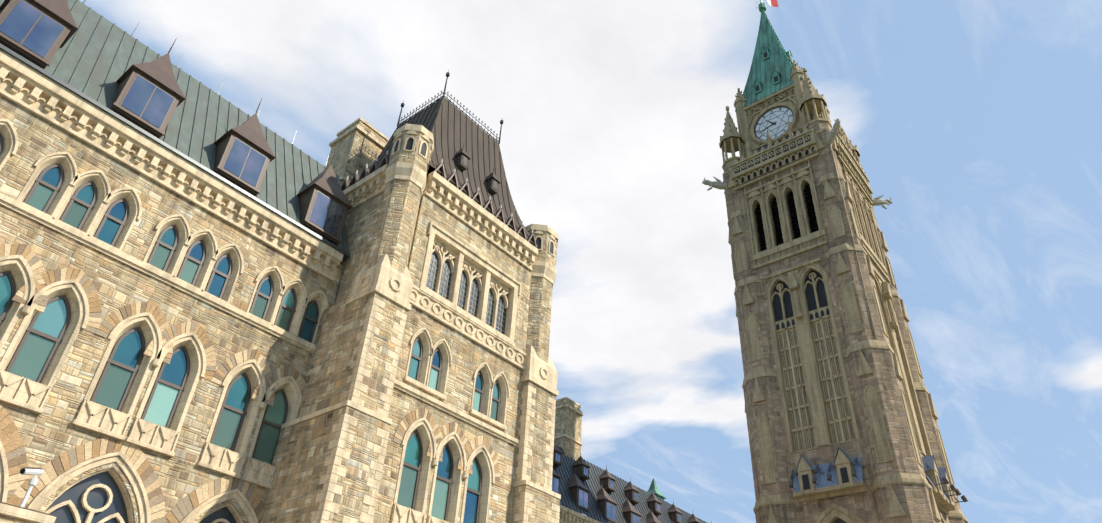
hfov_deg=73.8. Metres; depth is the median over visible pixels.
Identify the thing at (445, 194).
pavilion trim
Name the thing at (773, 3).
tower flag
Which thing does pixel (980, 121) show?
sky
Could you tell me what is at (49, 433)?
wing wall
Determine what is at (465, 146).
pavilion roof
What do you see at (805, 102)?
tower trim
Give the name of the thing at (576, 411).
chimney caps
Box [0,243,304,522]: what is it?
stonework
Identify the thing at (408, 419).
pavilion stonework
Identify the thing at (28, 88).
wing trim
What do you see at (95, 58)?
wing roof
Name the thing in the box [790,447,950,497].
tower stonework
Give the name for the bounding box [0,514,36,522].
porch walls
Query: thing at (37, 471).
cctv camera
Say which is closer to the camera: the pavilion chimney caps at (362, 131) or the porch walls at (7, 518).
the porch walls at (7, 518)
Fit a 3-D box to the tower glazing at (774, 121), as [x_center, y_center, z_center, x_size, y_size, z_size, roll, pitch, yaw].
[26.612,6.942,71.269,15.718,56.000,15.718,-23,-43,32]
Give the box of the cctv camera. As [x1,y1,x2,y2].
[20,467,43,506]
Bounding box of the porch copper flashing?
[0,502,51,515]
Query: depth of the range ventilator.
94.24 m
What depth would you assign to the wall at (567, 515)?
68.55 m
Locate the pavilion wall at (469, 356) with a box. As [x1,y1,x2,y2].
[373,177,531,522]
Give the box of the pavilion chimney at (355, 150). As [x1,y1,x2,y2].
[326,121,387,185]
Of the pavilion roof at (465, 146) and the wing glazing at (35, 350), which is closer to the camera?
the wing glazing at (35, 350)
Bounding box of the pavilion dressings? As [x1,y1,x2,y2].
[281,123,560,522]
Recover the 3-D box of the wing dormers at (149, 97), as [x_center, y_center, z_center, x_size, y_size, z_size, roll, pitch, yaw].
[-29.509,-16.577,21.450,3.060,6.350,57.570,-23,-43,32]
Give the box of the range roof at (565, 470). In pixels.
[552,444,706,522]
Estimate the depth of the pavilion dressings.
34.88 m
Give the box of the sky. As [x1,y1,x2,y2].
[79,0,1101,522]
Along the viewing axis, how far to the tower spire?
91.02 m
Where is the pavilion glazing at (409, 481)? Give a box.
[397,251,507,522]
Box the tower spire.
[735,0,802,111]
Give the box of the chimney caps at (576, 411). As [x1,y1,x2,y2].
[554,397,583,445]
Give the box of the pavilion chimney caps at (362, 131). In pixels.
[329,117,388,182]
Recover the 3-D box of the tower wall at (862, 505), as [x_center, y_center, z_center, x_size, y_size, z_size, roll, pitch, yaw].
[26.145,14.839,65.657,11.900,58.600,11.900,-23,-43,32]
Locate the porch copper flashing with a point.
(26, 508)
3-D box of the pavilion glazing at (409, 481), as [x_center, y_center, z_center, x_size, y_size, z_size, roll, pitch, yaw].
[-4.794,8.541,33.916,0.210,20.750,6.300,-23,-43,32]
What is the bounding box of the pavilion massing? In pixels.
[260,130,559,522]
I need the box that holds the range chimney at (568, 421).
[554,399,581,459]
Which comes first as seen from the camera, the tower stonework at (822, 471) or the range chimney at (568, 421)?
the tower stonework at (822, 471)
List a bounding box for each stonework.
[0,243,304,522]
[393,407,499,486]
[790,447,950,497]
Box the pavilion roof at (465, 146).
[369,70,538,247]
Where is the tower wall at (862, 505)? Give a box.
[723,128,948,522]
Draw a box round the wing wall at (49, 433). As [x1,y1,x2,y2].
[0,95,342,522]
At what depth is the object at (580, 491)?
75.77 m
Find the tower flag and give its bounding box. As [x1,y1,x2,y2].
[767,0,778,6]
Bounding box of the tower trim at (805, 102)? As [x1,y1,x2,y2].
[702,60,967,522]
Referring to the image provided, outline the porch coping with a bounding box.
[0,503,55,522]
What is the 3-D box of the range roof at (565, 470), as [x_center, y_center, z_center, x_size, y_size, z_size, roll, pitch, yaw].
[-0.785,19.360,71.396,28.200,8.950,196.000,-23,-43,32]
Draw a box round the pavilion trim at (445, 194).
[390,171,537,522]
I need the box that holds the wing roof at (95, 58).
[0,0,350,257]
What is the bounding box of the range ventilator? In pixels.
[647,478,666,499]
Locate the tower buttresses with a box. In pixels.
[723,121,964,522]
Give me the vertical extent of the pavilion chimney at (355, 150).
13.850 m
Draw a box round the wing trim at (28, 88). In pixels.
[0,49,343,522]
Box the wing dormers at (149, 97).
[0,0,352,244]
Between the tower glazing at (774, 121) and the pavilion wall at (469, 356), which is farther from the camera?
the tower glazing at (774, 121)
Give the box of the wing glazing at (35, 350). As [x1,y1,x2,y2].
[0,133,318,522]
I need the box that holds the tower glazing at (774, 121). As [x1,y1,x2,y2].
[734,106,967,522]
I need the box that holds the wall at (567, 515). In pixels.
[559,505,601,522]
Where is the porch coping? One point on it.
(20, 513)

